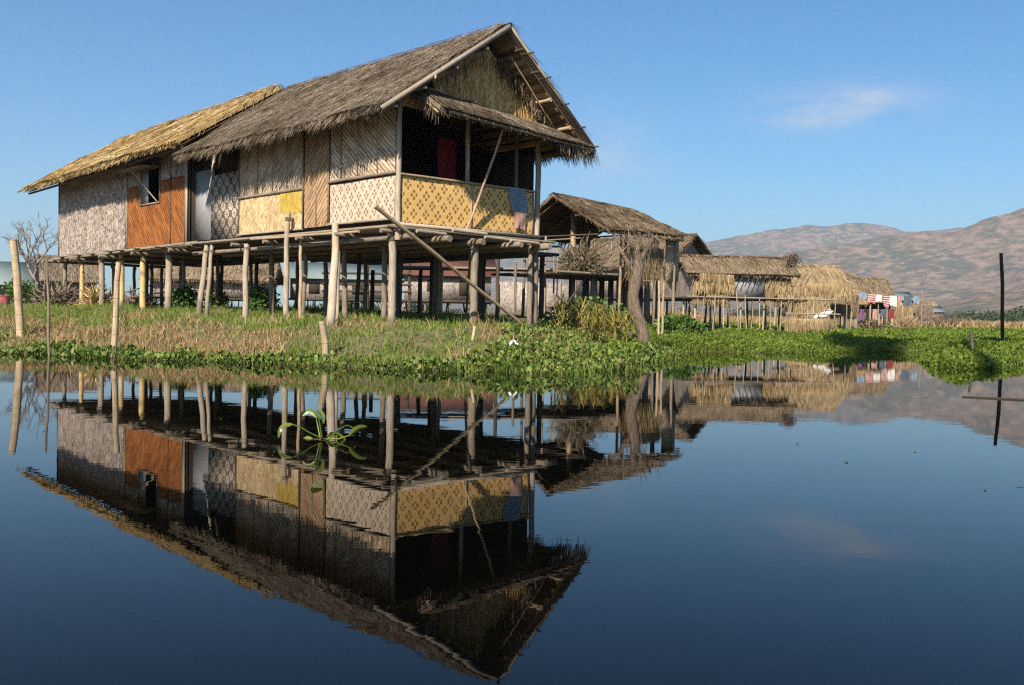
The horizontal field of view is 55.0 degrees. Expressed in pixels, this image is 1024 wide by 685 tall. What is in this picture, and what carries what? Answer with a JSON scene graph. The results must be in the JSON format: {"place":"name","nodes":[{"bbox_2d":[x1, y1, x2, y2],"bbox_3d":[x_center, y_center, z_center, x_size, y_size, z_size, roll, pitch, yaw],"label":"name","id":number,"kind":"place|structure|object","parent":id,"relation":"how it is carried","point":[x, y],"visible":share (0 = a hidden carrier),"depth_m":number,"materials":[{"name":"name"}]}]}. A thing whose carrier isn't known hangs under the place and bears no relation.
{"place":"outdoors","nodes":[
{"label":"outdoors","id":0,"kind":"place"},
{"bbox_2d":[0,300,968,371],"bbox_3d":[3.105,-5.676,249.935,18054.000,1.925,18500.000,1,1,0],"label":"ground","id":1,"kind":"structure","parent":0,"point":[420,342],"depth_m":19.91,"materials":[{"name":"plant"}]},
{"bbox_2d":[0,296,10,303],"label":"plastic tub","id":2,"kind":"object","parent":1,"relation":"on","point":[4,298],"visible":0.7,"depth_m":47.76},
{"bbox_2d":[0,261,37,299],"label":"stilt house","id":3,"kind":"structure","parent":1,"relation":"on","point":[6,274],"depth_m":63.22,"materials":[{"name":"white wood"}]},
{"bbox_2d":[0,278,42,303],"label":"bush","id":4,"kind":"object","parent":1,"relation":"on","point":[11,291],"visible":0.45,"depth_m":49.73,"materials":[{"name":"green plant"}]},
{"bbox_2d":[2,213,57,300],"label":"bare tree","id":5,"kind":"object","parent":1,"relation":"on","point":[28,260],"visible":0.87,"depth_m":53.23,"materials":[{"name":"wood"}]},
{"bbox_2d":[22,273,86,306],"bbox_3d":[-17.131,-1.744,37.033,2.733,1.732,2.372,1,1,0],"label":"brush heap","id":6,"kind":"object","parent":1,"relation":"on","point":[57,294],"visible":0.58,"depth_m":36.64,"materials":[{"name":"plant"}]},
{"bbox_2d":[32,254,98,299],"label":"stilt house","id":7,"kind":"structure","parent":1,"relation":"on","point":[91,272],"depth_m":58.60,"materials":[{"name":"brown wood"}]},
{"bbox_2d":[68,276,113,305],"bbox_3d":[-14.800,-1.393,35.022,1.838,1.967,1.875,1,1,0],"label":"straw heap","id":8,"kind":"object","parent":1,"relation":"on","point":[92,295],"visible":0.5,"depth_m":34.75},
{"bbox_2d":[105,285,174,309],"bbox_3d":[-13.404,-1.349,35.475,3.431,1.511,2.132,1,2,-16],"label":"timber heap","id":9,"kind":"object","parent":1,"relation":"on","point":[150,302],"visible":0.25,"depth_m":35.24,"materials":[{"name":"wood"}]},
{"bbox_2d":[124,296,164,298],"bbox_3d":[-13.009,-1.579,34.677,1.671,0.135,0.172,0,2,-31],"label":"old plank","id":10,"kind":"object","parent":9,"relation":"on","point":[139,297],"depth_m":34.51,"materials":[{"name":"brown wood"}]},
{"bbox_2d":[128,292,164,297],"bbox_3d":[-12.746,-1.703,34.674,1.536,0.311,0.166,0,2,-34],"label":"old plank","id":11,"kind":"object","parent":9,"relation":"on","point":[146,294],"visible":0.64,"depth_m":34.58,"materials":[{"name":"brown wood"}]},
{"bbox_2d":[17,83,309,315],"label":"stilt house","id":12,"kind":"structure","parent":1,"relation":"on","point":[144,201],"depth_m":31.90,"materials":[{"name":"wicker"}]},
{"bbox_2d":[115,164,160,205],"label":"window","id":13,"kind":"structure","parent":12,"relation":"in","point":[144,176],"depth_m":31.70,"materials":[{"name":"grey wood"}]},
{"bbox_2d":[195,169,215,240],"bbox_3d":[-9.154,-4.060,29.185,0.042,2.050,1.451,0,2,-43],"label":"grey door","id":14,"kind":"structure","parent":12,"relation":"in","point":[203,178],"depth_m":29.14,"materials":[{"name":"metal"}]},
{"bbox_2d":[163,285,204,308],"bbox_3d":[-10.921,-1.472,32.948,1.373,0.933,1.119,1,1,0],"label":"bush","id":15,"kind":"object","parent":1,"relation":"on","point":[183,298],"visible":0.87,"depth_m":32.76,"materials":[{"name":"green plant"}]},
{"bbox_2d":[138,263,283,306],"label":"stilt house","id":16,"kind":"structure","parent":1,"relation":"on","point":[233,281],"depth_m":60.44,"materials":[{"name":"wicker"}]},
{"bbox_2d":[204,289,230,307],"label":"bush","id":17,"kind":"object","parent":1,"relation":"on","point":[224,300],"visible":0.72,"depth_m":31.36,"materials":[{"name":"green plant"}]},
{"bbox_2d":[249,285,280,311],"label":"bush","id":18,"kind":"object","parent":1,"relation":"on","point":[259,297],"visible":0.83,"depth_m":29.27,"materials":[{"name":"green plant"}]},
{"bbox_2d":[0,303,630,368],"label":"dry grass","id":19,"kind":"structure","parent":1,"relation":"on","point":[261,343],"depth_m":21.02,"materials":[{"name":"plant"}]},
{"bbox_2d":[319,321,328,357],"bbox_3d":[-3.385,0.201,17.710,0.168,1.193,0.189,2,2,23],"label":"broken stump","id":20,"kind":"object","parent":1,"relation":"on","point":[324,337],"visible":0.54,"depth_m":17.65,"materials":[{"name":"brown wood"}]},
{"bbox_2d":[283,262,403,308],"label":"stilt house","id":21,"kind":"structure","parent":1,"relation":"on","point":[315,286],"depth_m":64.14,"materials":[{"name":"grey wood"}]},
{"bbox_2d":[309,283,319,293],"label":"window","id":22,"kind":"structure","parent":21,"relation":"in","point":[314,288],"depth_m":63.99,"materials":[{"name":"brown wood"}]},
{"bbox_2d":[352,285,362,294],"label":"window","id":23,"kind":"structure","parent":21,"relation":"in","point":[353,286],"depth_m":64.13,"materials":[{"name":"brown wood"}]},
{"bbox_2d":[322,264,411,310],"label":"rail fence","id":24,"kind":"object","parent":1,"relation":"on","point":[409,284],"visible":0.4,"depth_m":40.95,"materials":[{"name":"brown wood"}]},
{"bbox_2d":[172,21,599,326],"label":"stilt house","id":25,"kind":"structure","parent":1,"relation":"on","point":[326,163],"depth_m":23.72,"materials":[{"name":"wicker"}]},
{"bbox_2d":[437,138,456,182],"bbox_3d":[-1.530,-4.267,23.105,0.122,1.004,0.586,2,2,42],"label":"hanging shirt","id":26,"kind":"object","parent":25,"relation":"hanging from","point":[446,154],"visible":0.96,"depth_m":23.07,"materials":[{"name":"red fabric"}]},
{"bbox_2d":[465,249,470,313],"bbox_3d":[-1.093,-1.555,24.771,0.072,1.657,2.991,1,1,-5],"label":"leaning pole","id":27,"kind":"object","parent":25,"relation":"attached to","point":[467,290],"visible":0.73,"depth_m":24.87,"materials":[{"name":"brown wood"}]},
{"bbox_2d":[509,187,527,215],"bbox_3d":[0.172,-3.406,23.804,0.698,0.657,0.085,0,2,-42],"label":"hung towel","id":28,"kind":"object","parent":25,"relation":"hanging from","point":[518,199],"visible":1,"depth_m":23.80,"materials":[{"name":"blue fabric"}]},
{"bbox_2d":[514,212,525,229],"bbox_3d":[0.202,-2.940,23.813,0.381,0.429,0.053,0,2,-43],"label":"hung towel","id":29,"kind":"object","parent":25,"relation":"hanging from","point":[520,220],"visible":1,"depth_m":23.80,"materials":[{"name":"pink fabric"}]},
{"bbox_2d":[374,204,521,322],"bbox_3d":[-1.094,-1.461,21.886,0.124,2.749,5.023,2,2,43],"label":"leaning pole","id":30,"kind":"object","parent":1,"relation":"on","point":[430,250],"visible":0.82,"depth_m":21.37,"materials":[{"name":"brown wood"}]},
{"bbox_2d":[401,259,495,312],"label":"stilt house","id":31,"kind":"structure","parent":1,"relation":"on","point":[454,287],"depth_m":52.19,"materials":[{"name":"wicker"}]},
{"bbox_2d":[459,281,466,295],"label":"window","id":32,"kind":"structure","parent":31,"relation":"in","point":[462,284],"depth_m":52.22,"materials":[{"name":"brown wood"}]},
{"bbox_2d":[471,326,476,339],"bbox_3d":[-0.743,-0.071,18.603,0.139,0.492,0.073,1,1,0],"label":"short stake","id":33,"kind":"object","parent":1,"relation":"on","point":[474,331],"visible":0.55,"depth_m":18.57,"materials":[{"name":"brown wood"}]},
{"bbox_2d":[370,236,600,319],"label":"bamboo walkway","id":34,"kind":"structure","parent":1,"relation":"on","point":[498,269],"depth_m":33.23,"materials":[{"name":"brown wood"}]},
{"bbox_2d":[499,277,576,314],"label":"mat fence","id":35,"kind":"object","parent":1,"relation":"on","point":[506,295],"visible":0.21,"depth_m":47.24,"materials":[{"name":"wicker"}]},
{"bbox_2d":[548,294,566,331],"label":"leafy plant","id":36,"kind":"object","parent":1,"relation":"on","point":[560,322],"visible":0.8,"depth_m":25.27,"materials":[{"name":"green plant"}]},
{"bbox_2d":[551,294,577,325],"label":"leafy plant","id":37,"kind":"object","parent":1,"relation":"on","point":[564,304],"visible":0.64,"depth_m":26.71,"materials":[{"name":"green plant"}]},
{"bbox_2d":[560,304,577,326],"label":"leafy plant","id":38,"kind":"object","parent":1,"relation":"on","point":[568,317],"visible":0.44,"depth_m":26.99,"materials":[{"name":"green plant"}]},
{"bbox_2d":[567,298,579,327],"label":"leafy plant","id":39,"kind":"object","parent":1,"relation":"on","point":[573,313],"visible":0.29,"depth_m":27.83,"materials":[{"name":"green plant"}]},
{"bbox_2d":[566,297,581,326],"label":"leafy plant","id":40,"kind":"object","parent":1,"relation":"on","point":[576,320],"visible":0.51,"depth_m":27.67,"materials":[{"name":"green plant"}]},
{"bbox_2d":[565,296,592,330],"bbox_3d":[1.976,-0.669,26.596,1.179,1.174,1.116,1,1,-12],"label":"leafy plant","id":41,"kind":"object","parent":1,"relation":"on","point":[580,307],"visible":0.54,"depth_m":26.56,"materials":[{"name":"green plant"}]},
{"bbox_2d":[538,296,630,327],"bbox_3d":[2.324,-0.897,31.060,3.180,1.189,1.687,1,1,0],"label":"bush","id":42,"kind":"object","parent":1,"relation":"on","point":[591,303],"visible":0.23,"depth_m":30.87,"materials":[{"name":"green plant"}]},
{"bbox_2d":[575,299,594,332],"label":"leafy plant","id":43,"kind":"object","parent":1,"relation":"on","point":[584,324],"visible":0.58,"depth_m":25.98,"materials":[{"name":"green plant"}]},
{"bbox_2d":[491,192,688,327],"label":"open shed","id":44,"kind":"structure","parent":1,"relation":"on","point":[565,219],"depth_m":34.45,"materials":[{"name":"brown wood"}]},
{"bbox_2d":[546,231,612,282],"bbox_3d":[2.246,-2.811,33.185,2.449,1.854,1.983,1,1,0],"label":"brush heap","id":45,"kind":"object","parent":44,"relation":"on","point":[577,261],"visible":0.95,"depth_m":32.91,"materials":[{"name":"brown plant"}]},
{"bbox_2d":[574,302,610,342],"bbox_3d":[2.122,-0.401,24.497,1.143,1.221,0.740,1,1,7],"label":"leafy plant","id":46,"kind":"object","parent":1,"relation":"on","point":[596,326],"visible":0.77,"depth_m":24.50,"materials":[{"name":"green plant"}]},
{"bbox_2d":[578,304,609,339],"bbox_3d":[1.992,-0.387,24.546,1.166,1.161,1.103,0,2,-36],"label":"leafy plant","id":47,"kind":"object","parent":1,"relation":"on","point":[593,337],"visible":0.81,"depth_m":24.52,"materials":[{"name":"green plant"}]},
{"bbox_2d":[579,309,608,340],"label":"leafy plant","id":48,"kind":"object","parent":1,"relation":"on","point":[589,316],"visible":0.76,"depth_m":24.03,"materials":[{"name":"green plant"}]},
{"bbox_2d":[597,310,616,335],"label":"leafy plant","id":49,"kind":"object","parent":1,"relation":"on","point":[604,321],"visible":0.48,"depth_m":27.46,"materials":[{"name":"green plant"}]},
{"bbox_2d":[603,313,617,336],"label":"leafy plant","id":50,"kind":"object","parent":1,"relation":"on","point":[611,328],"visible":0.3,"depth_m":26.76,"materials":[{"name":"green plant"}]},
{"bbox_2d":[599,303,634,338],"bbox_3d":[2.517,-0.377,25.133,1.174,1.248,1.220,0,2,-44],"label":"leafy plant","id":51,"kind":"object","parent":1,"relation":"on","point":[614,320],"visible":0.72,"depth_m":25.26,"materials":[{"name":"green plant"}]},
{"bbox_2d":[616,312,638,341],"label":"leafy plant","id":52,"kind":"object","parent":1,"relation":"on","point":[627,325],"visible":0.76,"depth_m":25.21,"materials":[{"name":"green plant"}]},
{"bbox_2d":[559,233,713,326],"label":"stilt house","id":53,"kind":"structure","parent":1,"relation":"on","point":[694,244],"depth_m":52.80,"materials":[{"name":"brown wood"}]},
{"bbox_2d":[608,221,673,342],"bbox_3d":[3.342,-1.326,25.540,1.702,3.811,1.712,1,1,0],"label":"dead tree","id":54,"kind":"object","parent":1,"relation":"on","point":[637,266],"visible":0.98,"depth_m":25.46,"materials":[{"name":"wood"}]},
{"bbox_2d":[657,281,659,334],"bbox_3d":[4.620,-0.908,30.973,0.087,2.055,0.100,0,2,-23],"label":"thin pole","id":55,"kind":"object","parent":1,"relation":"on","point":[658,324],"visible":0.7,"depth_m":30.94,"materials":[{"name":"brown wood"}]},
{"bbox_2d":[661,283,664,334],"bbox_3d":[4.755,-0.860,30.979,0.104,2.029,0.089,0,2,-23],"label":"thin pole","id":56,"kind":"object","parent":1,"relation":"on","point":[662,322],"visible":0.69,"depth_m":30.94,"materials":[{"name":"brown wood"}]},
{"bbox_2d":[319,302,1023,321],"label":"treeline","id":57,"kind":"object","parent":1,"relation":"on","point":[1011,317],"visible":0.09,"depth_m":398.76,"materials":[{"name":"plant"}]},
{"bbox_2d":[649,313,710,334],"bbox_3d":[5.711,-0.421,33.961,2.404,1.253,1.796,1,1,0],"label":"bush","id":58,"kind":"object","parent":1,"relation":"on","point":[677,323],"visible":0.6,"depth_m":33.67,"materials":[{"name":"green plant"}]},
{"bbox_2d":[675,251,840,331],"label":"stilt house","id":59,"kind":"structure","parent":1,"relation":"on","point":[719,280],"depth_m":48.69,"materials":[{"name":"brown wood"}]},
{"bbox_2d":[787,296,830,318],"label":"straw screen","id":60,"kind":"object","parent":1,"relation":"on","point":[810,306],"visible":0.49,"depth_m":54.55,"materials":[{"name":"beige plant"}]},
{"bbox_2d":[784,318,836,333],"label":"low straw fence","id":61,"kind":"object","parent":1,"relation":"on","point":[798,325],"visible":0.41,"depth_m":47.38,"materials":[{"name":"wicker"}]},
{"bbox_2d":[814,309,832,318],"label":"white sheet","id":62,"kind":"object","parent":61,"relation":"on","point":[829,311],"visible":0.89,"depth_m":48.96,"materials":[{"name":"fabric"}]},
{"bbox_2d":[774,264,854,328],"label":"stilt house","id":63,"kind":"structure","parent":1,"relation":"on","point":[826,274],"depth_m":58.77,"materials":[{"name":"plant"}]},
{"bbox_2d":[797,282,850,327],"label":"straw screen","id":64,"kind":"object","parent":1,"relation":"on","point":[841,291],"visible":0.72,"depth_m":55.53,"materials":[{"name":"beige plant"}]},
{"bbox_2d":[814,272,855,324],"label":"straw hut","id":65,"kind":"object","parent":1,"relation":"on","point":[850,274],"visible":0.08,"depth_m":79.18,"materials":[{"name":"beige plant"}]},
{"bbox_2d":[650,307,1023,328],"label":"dry field","id":66,"kind":"structure","parent":1,"relation":"on","point":[995,324],"depth_m":94.66,"materials":[{"name":"beige plant"}]},
{"bbox_2d":[817,286,868,324],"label":"straw hut","id":67,"kind":"object","parent":1,"relation":"on","point":[862,302],"visible":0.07,"depth_m":66.15,"materials":[{"name":"beige plant"}]},
{"bbox_2d":[830,294,859,327],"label":"straw screen","id":68,"kind":"object","parent":1,"relation":"on","point":[852,307],"visible":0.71,"depth_m":57.05,"materials":[{"name":"beige plant"}]},
{"bbox_2d":[852,319,883,328],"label":"straw heap","id":69,"kind":"object","parent":1,"relation":"on","point":[863,324],"visible":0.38,"depth_m":65.81,"materials":[{"name":"plant"}]},
{"bbox_2d":[841,277,897,324],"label":"stilt house","id":70,"kind":"structure","parent":1,"relation":"on","point":[874,285],"depth_m":72.80,"materials":[{"name":"plant"}]},
{"bbox_2d":[840,306,900,328],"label":"washing line","id":71,"kind":"object","parent":1,"relation":"on","point":[879,309],"visible":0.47,"depth_m":60.80,"materials":[{"name":"brown wood"}]},
{"bbox_2d":[859,309,863,320],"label":"hanging cloth","id":72,"kind":"object","parent":71,"relation":"hanging from","point":[861,314],"visible":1,"depth_m":60.41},
{"bbox_2d":[866,309,868,320],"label":"hanging cloth","id":73,"kind":"object","parent":71,"relation":"hanging from","point":[867,314],"visible":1,"depth_m":60.56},
{"bbox_2d":[872,309,877,319],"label":"hanging cloth","id":74,"kind":"object","parent":71,"relation":"hanging from","point":[874,315],"visible":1,"depth_m":60.74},
{"bbox_2d":[880,309,885,316],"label":"hanging cloth","id":75,"kind":"object","parent":71,"relation":"hanging from","point":[883,312],"visible":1,"depth_m":60.94,"materials":[{"name":"fabric"}]},
{"bbox_2d":[888,309,893,318],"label":"hanging cloth","id":76,"kind":"object","parent":71,"relation":"hanging from","point":[891,314],"visible":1,"depth_m":61.15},
{"bbox_2d":[851,289,922,328],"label":"washing line","id":77,"kind":"object","parent":1,"relation":"on","point":[887,308],"visible":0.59,"depth_m":64.98,"materials":[{"name":"brown wood"}]},
{"bbox_2d":[859,292,866,299],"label":"hanging cloth","id":78,"kind":"object","parent":77,"relation":"hanging from","point":[862,295],"visible":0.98,"depth_m":64.11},
{"bbox_2d":[867,294,875,303],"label":"hanging cloth","id":79,"kind":"object","parent":77,"relation":"hanging from","point":[871,298],"visible":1,"depth_m":64.36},
{"bbox_2d":[875,295,881,301],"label":"hanging cloth","id":80,"kind":"object","parent":77,"relation":"hanging from","point":[878,298],"visible":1,"depth_m":64.58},
{"bbox_2d":[883,295,888,307],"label":"hanging cloth","id":81,"kind":"object","parent":77,"relation":"hanging from","point":[886,300],"visible":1,"depth_m":64.82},
{"bbox_2d":[889,296,896,306],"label":"hanging cloth","id":82,"kind":"object","parent":77,"relation":"hanging from","point":[893,301],"visible":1,"depth_m":65.00,"materials":[{"name":"fabric"}]},
{"bbox_2d":[898,296,901,305],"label":"hanging cloth","id":83,"kind":"object","parent":77,"relation":"hanging from","point":[899,300],"visible":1,"depth_m":65.22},
{"bbox_2d":[903,296,911,306],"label":"hanging cloth","id":84,"kind":"object","parent":77,"relation":"hanging from","point":[907,301],"visible":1,"depth_m":65.39,"materials":[{"name":"fabric"}]},
{"bbox_2d":[913,296,918,303],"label":"hanging cloth","id":85,"kind":"object","parent":77,"relation":"hanging from","point":[916,299],"visible":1,"depth_m":65.67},
{"bbox_2d":[883,292,915,326],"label":"stilt house","id":86,"kind":"structure","parent":1,"relation":"on","point":[902,294],"depth_m":84.71,"materials":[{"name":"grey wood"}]},
{"bbox_2d":[893,302,913,324],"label":"straw screen","id":87,"kind":"object","parent":1,"relation":"on","point":[907,312],"visible":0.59,"depth_m":76.03,"materials":[{"name":"beige plant"}]},
{"bbox_2d":[885,316,923,328],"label":"straw heap","id":88,"kind":"object","parent":1,"relation":"on","point":[905,324],"visible":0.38,"depth_m":69.79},
{"bbox_2d":[913,304,932,324],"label":"straw screen","id":89,"kind":"object","parent":1,"relation":"on","point":[927,313],"visible":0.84,"depth_m":90.04,"materials":[{"name":"beige plant"}]},
{"bbox_2d":[913,301,934,314],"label":"straw hut","id":90,"kind":"object","parent":1,"relation":"on","point":[925,302],"visible":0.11,"depth_m":100.78,"materials":[{"name":"beige plant"}]},
{"bbox_2d":[928,301,937,305],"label":"straw hut","id":91,"kind":"object","parent":1,"relation":"on","point":[933,303],"visible":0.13,"depth_m":129.08,"materials":[{"name":"beige plant"}]},
{"bbox_2d":[933,306,946,318],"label":"stilt house","id":92,"kind":"structure","parent":1,"relation":"on","point":[939,309],"depth_m":110.11,"materials":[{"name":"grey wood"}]},
{"bbox_2d":[924,308,964,326],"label":"brush heap","id":93,"kind":"object","parent":1,"relation":"on","point":[939,318],"visible":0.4,"depth_m":94.60,"materials":[{"name":"plant"}]},
{"bbox_2d":[947,316,980,323],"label":"brush heap","id":94,"kind":"object","parent":1,"relation":"on","point":[970,320],"visible":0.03,"depth_m":109.68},
{"bbox_2d":[999,253,1003,339],"bbox_3d":[18.796,-1.510,37.768,0.310,3.850,0.171,1,1,0],"label":"tall post","id":95,"kind":"object","parent":1,"relation":"on","point":[1001,296],"visible":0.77,"depth_m":37.71,"materials":[{"name":"brown wood"}]},
{"bbox_2d":[0,351,1023,684],"bbox_3d":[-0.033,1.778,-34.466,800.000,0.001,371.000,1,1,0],"label":"water","id":96,"kind":"structure","parent":0,"point":[694,519],"depth_m":4.29,"materials":[{"name":"blue liquid"}]},
{"bbox_2d":[9,240,24,338],"bbox_3d":[-11.507,-0.892,22.901,0.382,2.995,0.225,1,1,0],"label":"mooring pole","id":97,"kind":"object","parent":96,"relation":"in","point":[18,298],"visible":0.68,"depth_m":22.84,"materials":[{"name":"brown wood"}]},
{"bbox_2d":[46,258,50,355],"bbox_3d":[-8.846,-0.426,18.767,0.122,2.370,0.082,1,1,0],"label":"mooring pole","id":98,"kind":"object","parent":96,"relation":"in","point":[48,313],"visible":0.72,"depth_m":18.74,"materials":[{"name":"brown wood"}]},
{"bbox_2d":[110,262,121,356],"bbox_3d":[-7.592,-0.382,18.845,0.219,2.328,0.135,1,1,0],"label":"mooring pole","id":99,"kind":"object","parent":96,"relation":"in","point":[114,335],"visible":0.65,"depth_m":18.80,"materials":[{"name":"brown wood"}]},
{"bbox_2d":[310,481,322,485],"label":"floating leaf","id":100,"kind":"object","parent":96,"relation":"on","point":[318,483],"visible":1,"depth_m":5.13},
{"bbox_2d":[278,409,366,440],"bbox_3d":[-1.335,0.600,7.007,0.624,0.253,0.228,1,1,0],"label":"floating plant","id":101,"kind":"object","parent":96,"relation":"on","point":[355,429],"visible":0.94,"depth_m":7.00,"materials":[{"name":"green plant"}]},
{"bbox_2d":[0,313,686,374],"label":"water hyacinth","id":102,"kind":"object","parent":96,"relation":"on","point":[630,360],"visible":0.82,"depth_m":17.82,"materials":[{"name":"green plant"}]},
{"bbox_2d":[600,306,620,333],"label":"leafy plant","id":103,"kind":"object","parent":102,"relation":"on","point":[605,320],"visible":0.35,"depth_m":27.73,"materials":[{"name":"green plant"}]},
{"bbox_2d":[605,312,633,339],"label":"leafy plant","id":104,"kind":"object","parent":102,"relation":"on","point":[618,327],"visible":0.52,"depth_m":25.82,"materials":[{"name":"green plant"}]},
{"bbox_2d":[970,331,973,348],"bbox_3d":[11.480,0.350,24.569,0.135,1.280,0.103,2,2,23],"label":"mooring pole","id":105,"kind":"object","parent":96,"relation":"in","point":[971,339],"visible":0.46,"depth_m":24.53,"materials":[{"name":"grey wood"}]},
{"bbox_2d":[962,396,1023,399],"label":"floating stick","id":106,"kind":"object","parent":96,"relation":"on","point":[994,397],"visible":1,"depth_m":12.23,"materials":[{"name":"brown wood"}]},
{"bbox_2d":[0,0,1023,308],"label":"sky","id":107,"kind":"structure","parent":0,"point":[714,120],"materials":[{"name":"blue"}]},
{"bbox_2d":[411,208,1023,319],"bbox_3d":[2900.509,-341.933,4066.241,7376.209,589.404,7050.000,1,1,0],"label":"hills","id":108,"kind":"structure","parent":0,"point":[952,270],"depth_m":3381.35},
{"bbox_2d":[589,315,1023,368],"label":"meadow","id":109,"kind":"structure","parent":0,"point":[943,346],"depth_m":31.55,"materials":[{"name":"green plant"}]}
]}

